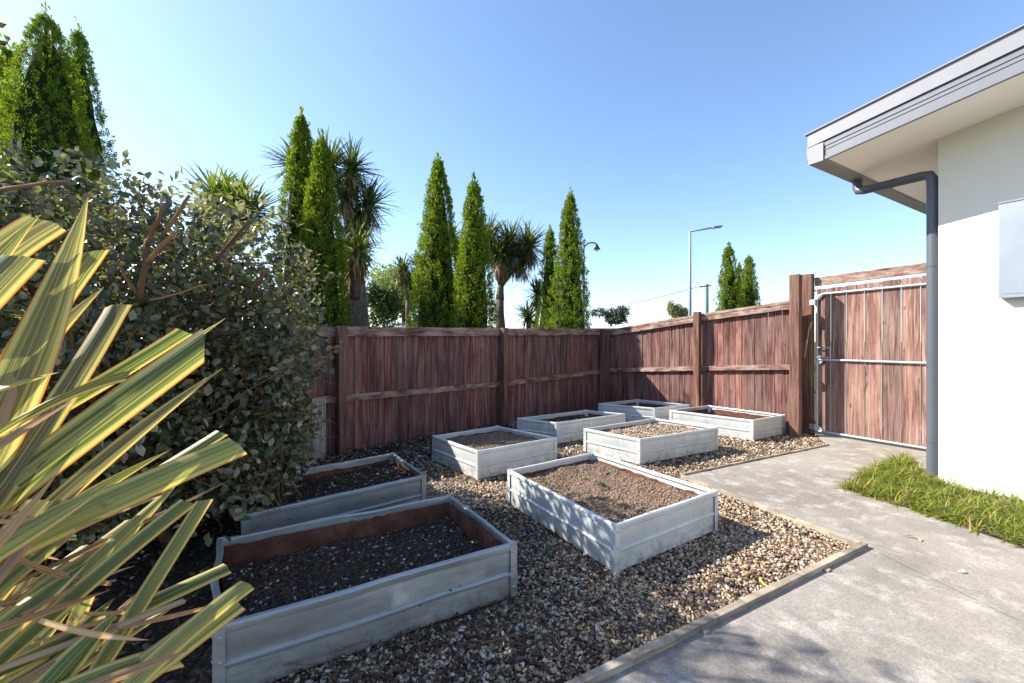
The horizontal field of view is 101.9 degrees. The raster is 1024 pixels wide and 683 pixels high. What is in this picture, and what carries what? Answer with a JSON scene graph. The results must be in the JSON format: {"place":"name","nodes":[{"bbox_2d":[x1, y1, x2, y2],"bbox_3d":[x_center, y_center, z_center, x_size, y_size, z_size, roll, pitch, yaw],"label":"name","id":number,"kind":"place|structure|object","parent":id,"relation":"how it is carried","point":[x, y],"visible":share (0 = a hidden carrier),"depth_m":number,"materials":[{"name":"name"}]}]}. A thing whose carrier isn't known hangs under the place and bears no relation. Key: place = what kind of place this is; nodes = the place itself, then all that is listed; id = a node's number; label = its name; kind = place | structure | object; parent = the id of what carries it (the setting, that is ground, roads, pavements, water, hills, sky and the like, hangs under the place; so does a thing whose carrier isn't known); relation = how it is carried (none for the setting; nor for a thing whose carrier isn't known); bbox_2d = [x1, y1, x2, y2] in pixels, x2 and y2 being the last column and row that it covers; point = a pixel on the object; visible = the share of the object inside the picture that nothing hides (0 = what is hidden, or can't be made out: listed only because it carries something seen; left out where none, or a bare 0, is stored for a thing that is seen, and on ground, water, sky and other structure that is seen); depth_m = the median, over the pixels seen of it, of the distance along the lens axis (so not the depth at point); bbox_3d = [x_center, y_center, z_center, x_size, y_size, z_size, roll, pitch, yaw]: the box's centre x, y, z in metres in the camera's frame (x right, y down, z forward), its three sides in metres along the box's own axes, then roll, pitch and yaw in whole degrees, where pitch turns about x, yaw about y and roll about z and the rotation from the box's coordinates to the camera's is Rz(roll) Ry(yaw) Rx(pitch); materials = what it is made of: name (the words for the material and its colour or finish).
{"place":"outdoors","nodes":[
{"label":"outdoors","id":0,"kind":"place"},
{"bbox_2d":[0,421,512,682],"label":"mulched ground","id":1,"kind":"structure","parent":0,"point":[187,566],"depth_m":2.17,"materials":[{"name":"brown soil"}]},
{"bbox_2d":[0,197,253,682],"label":"flax plant","id":2,"kind":"object","parent":1,"relation":"on","point":[39,448],"visible":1,"depth_m":0.75,"materials":[{"name":"green plant"}]},
{"bbox_2d":[0,22,360,566],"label":"leafy shrub","id":3,"kind":"object","parent":1,"relation":"on","point":[251,398],"visible":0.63,"depth_m":2.37,"materials":[{"name":"green plant"}]},
{"bbox_2d":[294,397,325,461],"bbox_3d":[-2.059,0.901,4.231,0.295,0.638,0.039,0,0,-34],"label":"timber plank","id":4,"kind":"object","parent":1,"relation":"on","point":[319,443],"visible":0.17,"depth_m":4.25,"materials":[{"name":"grey wood"}]},
{"bbox_2d":[335,224,374,325],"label":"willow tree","id":5,"kind":"object","parent":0,"point":[347,264],"visible":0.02,"depth_m":13.98,"materials":[{"name":"green plant"}]},
{"bbox_2d":[0,0,1023,341],"label":"sky","id":6,"kind":"structure","parent":0,"point":[663,121],"materials":[{"name":"blue"}]},
{"bbox_2d":[585,324,620,329],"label":"neighbour house","id":7,"kind":"structure","parent":0,"point":[593,326],"depth_m":32.24,"materials":[{"name":"metal"}]},
{"bbox_2d":[729,342,864,412],"bbox_3d":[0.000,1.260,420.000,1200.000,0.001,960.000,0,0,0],"label":"ground","id":8,"kind":"structure","parent":0,"point":[815,375],"depth_m":14.94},
{"bbox_2d":[0,32,24,169],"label":"conifer tree","id":9,"kind":"object","parent":8,"relation":"on","point":[5,52],"visible":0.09,"depth_m":6.32,"materials":[{"name":"green plant"}]},
{"bbox_2d":[0,0,121,328],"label":"conifer tree","id":10,"kind":"object","parent":8,"relation":"on","point":[43,108],"visible":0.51,"depth_m":5.44,"materials":[{"name":"green plant"}]},
{"bbox_2d":[64,15,127,269],"bbox_3d":[-6.900,-1.953,6.584,1.514,6.406,1.419,0,0,0],"label":"conifer tree","id":11,"kind":"object","parent":8,"relation":"on","point":[76,40],"visible":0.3,"depth_m":6.58,"materials":[{"name":"green plant"}]},
{"bbox_2d":[169,160,289,264],"bbox_3d":[-5.102,-1.023,7.574,2.346,4.564,1.504,0,0,28],"label":"cabbage tree","id":12,"kind":"object","parent":8,"relation":"on","point":[226,187],"visible":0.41,"depth_m":7.33,"materials":[{"name":"green plant"}]},
{"bbox_2d":[269,106,341,326],"bbox_3d":[-4.039,-1.647,8.003,1.376,5.794,1.311,0,0,0],"label":"conifer tree","id":13,"kind":"object","parent":8,"relation":"on","point":[299,159],"visible":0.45,"depth_m":7.80,"materials":[{"name":"green plant"}]},
{"bbox_2d":[289,128,355,326],"bbox_3d":[-3.464,-1.339,7.595,1.194,5.178,1.154,0,0,0],"label":"conifer tree","id":14,"kind":"object","parent":8,"relation":"on","point":[322,207],"visible":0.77,"depth_m":7.43,"materials":[{"name":"green plant"}]},
{"bbox_2d":[259,126,403,391],"bbox_3d":[-4.515,-2.003,10.437,3.341,6.532,2.089,0,0,0],"label":"cabbage tree","id":15,"kind":"object","parent":8,"relation":"on","point":[348,187],"visible":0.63,"depth_m":10.33,"materials":[{"name":"green plant"}]},
{"bbox_2d":[335,217,391,326],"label":"cabbage tree","id":16,"kind":"object","parent":8,"relation":"on","point":[356,268],"visible":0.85,"depth_m":8.22,"materials":[{"name":"green plant"}]},
{"bbox_2d":[366,279,403,326],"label":"broadleaf tree","id":17,"kind":"object","parent":8,"relation":"on","point":[383,303],"visible":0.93,"depth_m":18.71,"materials":[{"name":"green plant"}]},
{"bbox_2d":[366,261,419,322],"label":"broadleaf tree","id":18,"kind":"object","parent":8,"relation":"on","point":[381,278],"visible":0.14,"depth_m":22.82,"materials":[{"name":"green plant"}]},
{"bbox_2d":[383,252,422,326],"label":"cabbage tree","id":19,"kind":"object","parent":8,"relation":"on","point":[401,276],"visible":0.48,"depth_m":16.93,"materials":[{"name":"green plant"}]},
{"bbox_2d":[395,320,417,326],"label":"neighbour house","id":20,"kind":"structure","parent":8,"relation":"on","point":[402,324],"depth_m":22.61,"materials":[{"name":"white glass"}]},
{"bbox_2d":[405,150,461,327],"bbox_3d":[-1.557,-1.390,8.678,1.417,5.281,1.395,0,0,0],"label":"conifer tree","id":21,"kind":"object","parent":8,"relation":"on","point":[434,301],"visible":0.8,"depth_m":8.46,"materials":[{"name":"green plant"}]},
{"bbox_2d":[447,220,464,323],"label":"cabbage tree","id":22,"kind":"object","parent":8,"relation":"on","point":[458,233],"visible":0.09,"depth_m":13.84,"materials":[{"name":"green plant"}]},
{"bbox_2d":[446,172,501,327],"bbox_3d":[-0.749,-1.043,8.127,1.173,4.586,1.101,0,0,0],"label":"conifer tree","id":23,"kind":"object","parent":8,"relation":"on","point":[476,308],"visible":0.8,"depth_m":7.96,"materials":[{"name":"green plant"}]},
{"bbox_2d":[459,213,547,327],"bbox_3d":[-0.163,-1.393,13.027,3.289,5.294,2.185,0,0,-21],"label":"cabbage tree","id":24,"kind":"object","parent":8,"relation":"on","point":[515,255],"visible":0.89,"depth_m":12.82,"materials":[{"name":"green plant"}]},
{"bbox_2d":[506,274,542,328],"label":"cabbage tree","id":25,"kind":"object","parent":8,"relation":"on","point":[527,312],"visible":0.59,"depth_m":13.26,"materials":[{"name":"green plant"}]},
{"bbox_2d":[185,395,864,682],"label":"gravel yard","id":26,"kind":"structure","parent":8,"relation":"on","point":[195,669],"depth_m":2.02,"materials":[{"name":"gravel"}]},
{"bbox_2d":[25,326,605,499],"bbox_3d":[-1.718,0.507,4.570,9.536,1.486,0.191,0,0,-43],"label":"board fence","id":27,"kind":"object","parent":26,"relation":"on","point":[426,381],"visible":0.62,"depth_m":5.45,"materials":[{"name":"brown wood"}]},
{"bbox_2d":[282,641,367,665],"bbox_3d":[-0.736,1.173,1.528,0.397,0.023,0.056,0,0,-25],"label":"fallen twig","id":28,"kind":"object","parent":26,"relation":"on","point":[288,664],"visible":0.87,"depth_m":1.51,"materials":[{"name":"brown wood"}]},
{"bbox_2d":[240,452,425,534],"bbox_3d":[-1.253,1.083,2.935,1.185,0.254,0.730,0,0,-39],"label":"planter bed","id":29,"kind":"object","parent":26,"relation":"on","point":[363,485],"visible":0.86,"depth_m":2.85,"materials":[{"name":"painted steel"},{"name":"grey wood"}]},
{"bbox_2d":[211,494,516,682],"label":"planter bed","id":30,"kind":"object","parent":26,"relation":"on","point":[325,588],"visible":0.98,"depth_m":1.86,"materials":[{"name":"wood"}]},
{"bbox_2d":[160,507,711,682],"bbox_3d":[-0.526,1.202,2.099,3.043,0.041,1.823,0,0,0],"label":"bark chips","id":31,"kind":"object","parent":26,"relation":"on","point":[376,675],"visible":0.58,"depth_m":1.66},
{"bbox_2d":[470,633,539,642],"bbox_3d":[-0.023,1.189,1.668,0.290,0.021,0.016,0,0,-7],"label":"fallen twig","id":32,"kind":"object","parent":31,"relation":"on","point":[500,638],"visible":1,"depth_m":1.66,"materials":[{"name":"brown wood"}]},
{"bbox_2d":[432,425,556,479],"bbox_3d":[-0.181,1.083,4.192,0.959,0.254,0.836,0,0,-38],"label":"planter bed","id":33,"kind":"object","parent":26,"relation":"on","point":[506,449],"visible":0.98,"depth_m":4.00,"materials":[{"name":"paint"}]},
{"bbox_2d":[528,592,544,655],"bbox_3d":[0.104,1.188,1.776,0.012,0.016,0.396,0,0,-7],"label":"fallen twig","id":34,"kind":"object","parent":26,"relation":"on","point":[536,619],"visible":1,"depth_m":1.78,"materials":[{"name":"brown wood"}]},
{"bbox_2d":[517,410,624,443],"bbox_3d":[0.785,1.083,5.364,1.392,0.254,0.516,0,0,-33],"label":"planter bed","id":35,"kind":"object","parent":26,"relation":"on","point":[566,427],"visible":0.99,"depth_m":5.15,"materials":[{"name":"painted steel"},{"name":"grey wood"}]},
{"bbox_2d":[507,451,717,573],"bbox_3d":[0.624,1.083,2.883,0.945,0.254,1.135,0,0,-33],"label":"planter bed","id":36,"kind":"object","parent":26,"relation":"on","point":[627,515],"visible":0.98,"depth_m":2.62,"materials":[{"name":"paint"}]},
{"bbox_2d":[598,399,689,421],"bbox_3d":[2.021,1.083,6.375,1.088,0.254,0.840,0,0,-32],"label":"planter bed","id":37,"kind":"object","parent":26,"relation":"on","point":[636,410],"visible":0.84,"depth_m":6.22,"materials":[{"name":"paint"}]},
{"bbox_2d":[584,418,717,464],"bbox_3d":[1.546,1.083,4.609,1.310,0.254,0.768,0,0,-32],"label":"planter bed","id":38,"kind":"object","parent":26,"relation":"on","point":[640,442],"visible":1,"depth_m":4.43,"materials":[{"name":"paint"}]},
{"bbox_2d":[606,274,801,437],"bbox_3d":[2.715,0.198,6.566,0.194,2.104,3.211,0,0,-38],"label":"board fence","id":39,"kind":"object","parent":26,"relation":"on","point":[682,360],"visible":0.77,"depth_m":6.18,"materials":[{"name":"brown wood"}]},
{"bbox_2d":[565,541,867,682],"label":"timber edging","id":40,"kind":"object","parent":26,"relation":"on","point":[607,670],"visible":0.69,"depth_m":1.73,"materials":[{"name":"beige wood"}]},
{"bbox_2d":[669,405,785,440],"bbox_3d":[2.894,1.083,5.626,0.863,0.254,1.150,0,0,-38],"label":"planter bed","id":41,"kind":"object","parent":26,"relation":"on","point":[743,424],"visible":0.96,"depth_m":5.39,"materials":[{"name":"paint"}]},
{"bbox_2d":[700,570,788,582],"bbox_3d":[1.176,1.187,2.109,0.509,0.016,0.033,0,0,-10],"label":"fallen twig","id":42,"kind":"object","parent":26,"relation":"on","point":[738,577],"visible":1,"depth_m":2.09,"materials":[{"name":"brown wood"}]},
{"bbox_2d":[681,444,828,474],"bbox_3d":[2.577,1.214,4.224,2.386,0.072,0.038,0,0,-27],"label":"timber edging","id":43,"kind":"object","parent":26,"relation":"on","point":[735,463],"visible":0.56,"depth_m":4.13,"materials":[{"name":"wood"}]},
{"bbox_2d":[681,474,857,545],"bbox_3d":[1.788,1.214,3.046,0.038,0.072,1.400,0,0,-23],"label":"timber edging","id":44,"kind":"object","parent":26,"relation":"on","point":[836,536],"visible":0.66,"depth_m":2.87,"materials":[{"name":"beige wood"}]},
{"bbox_2d":[802,263,925,434],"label":"gate frame posts","id":45,"kind":"object","parent":26,"relation":"on","point":[808,358],"visible":0.41,"depth_m":5.43,"materials":[{"name":"brown wood"}]},
{"bbox_2d":[809,275,925,448],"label":"wooden gate","id":46,"kind":"structure","parent":45,"relation":"attached to","point":[895,362],"depth_m":4.89,"materials":[{"name":"brown wood"}]},
{"bbox_2d":[531,224,559,328],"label":"conifer tree","id":47,"kind":"object","parent":8,"relation":"on","point":[547,259],"visible":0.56,"depth_m":12.27,"materials":[{"name":"green plant"}]},
{"bbox_2d":[546,188,593,328],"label":"conifer tree","id":48,"kind":"object","parent":8,"relation":"on","point":[569,305],"visible":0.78,"depth_m":11.28,"materials":[{"name":"green plant"}]},
{"bbox_2d":[582,240,599,325],"bbox_3d":[2.858,-1.234,15.000,0.666,4.869,0.238,0,0,0],"label":"street lamp","id":49,"kind":"object","parent":8,"relation":"on","point":[596,248],"visible":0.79,"depth_m":14.97,"materials":[{"name":"grey metal"}]},
{"bbox_2d":[590,304,631,325],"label":"broadleaf tree","id":50,"kind":"object","parent":8,"relation":"on","point":[616,316],"visible":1,"depth_m":59.41,"materials":[{"name":"green plant"}]},
{"bbox_2d":[666,299,678,318],"bbox_3d":[11.634,-0.909,29.994,0.950,4.325,0.782,0,0,31],"label":"golden shrub","id":51,"kind":"object","parent":8,"relation":"on","point":[671,309],"visible":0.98,"depth_m":29.87,"materials":[{"name":"green plant"}]},
{"bbox_2d":[676,303,687,317],"bbox_3d":[12.231,-0.769,30.048,1.187,4.040,1.044,0,0,0],"label":"golden shrub","id":52,"kind":"object","parent":8,"relation":"on","point":[683,311],"visible":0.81,"depth_m":29.75,"materials":[{"name":"green plant"}]},
{"bbox_2d":[688,225,722,315],"bbox_3d":[11.621,-2.894,25.000,2.013,8.189,0.280,0,0,0],"label":"street lamp","id":53,"kind":"object","parent":8,"relation":"on","point":[690,290],"visible":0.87,"depth_m":24.94,"materials":[{"name":"grey metal"}]},
{"bbox_2d":[700,284,710,312],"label":"utility pole","id":54,"kind":"object","parent":8,"relation":"on","point":[706,286],"visible":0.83,"depth_m":44.88,"materials":[{"name":"grey"}]},
{"bbox_2d":[588,286,699,310],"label":"power line","id":55,"kind":"object","parent":54,"relation":"attached to","point":[649,299],"visible":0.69,"depth_m":54.42,"materials":[{"name":"grey metal"}]},
{"bbox_2d":[713,242,744,365],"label":"conifer tree","id":56,"kind":"object","parent":8,"relation":"on","point":[728,292],"visible":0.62,"depth_m":18.80,"materials":[{"name":"green plant"}]},
{"bbox_2d":[735,261,744,303],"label":"conifer tree","id":57,"kind":"object","parent":8,"relation":"on","point":[740,270],"visible":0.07,"depth_m":20.92,"materials":[{"name":"green plant"}]},
{"bbox_2d":[737,253,760,306],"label":"conifer tree","id":58,"kind":"object","parent":8,"relation":"on","point":[751,295],"visible":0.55,"depth_m":19.33,"materials":[{"name":"green plant"}]},
{"bbox_2d":[804,24,1023,499],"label":"house","id":59,"kind":"structure","parent":8,"relation":"on","point":[941,147],"depth_m":3.33,"materials":[{"name":"beige paint"}]},
{"bbox_2d":[600,424,1023,682],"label":"concrete path","id":60,"kind":"structure","parent":0,"point":[871,613],"depth_m":1.88,"materials":[{"name":"grey concrete"}]},
{"bbox_2d":[822,451,1023,547],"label":"border grass","id":61,"kind":"structure","parent":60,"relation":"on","point":[895,474],"depth_m":3.11,"materials":[{"name":"green plant"}]},
{"bbox_2d":[882,554,1023,622],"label":"path joint","id":62,"kind":"object","parent":60,"relation":"on","point":[961,592],"visible":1,"depth_m":1.96,"materials":[{"name":"grey concrete"}]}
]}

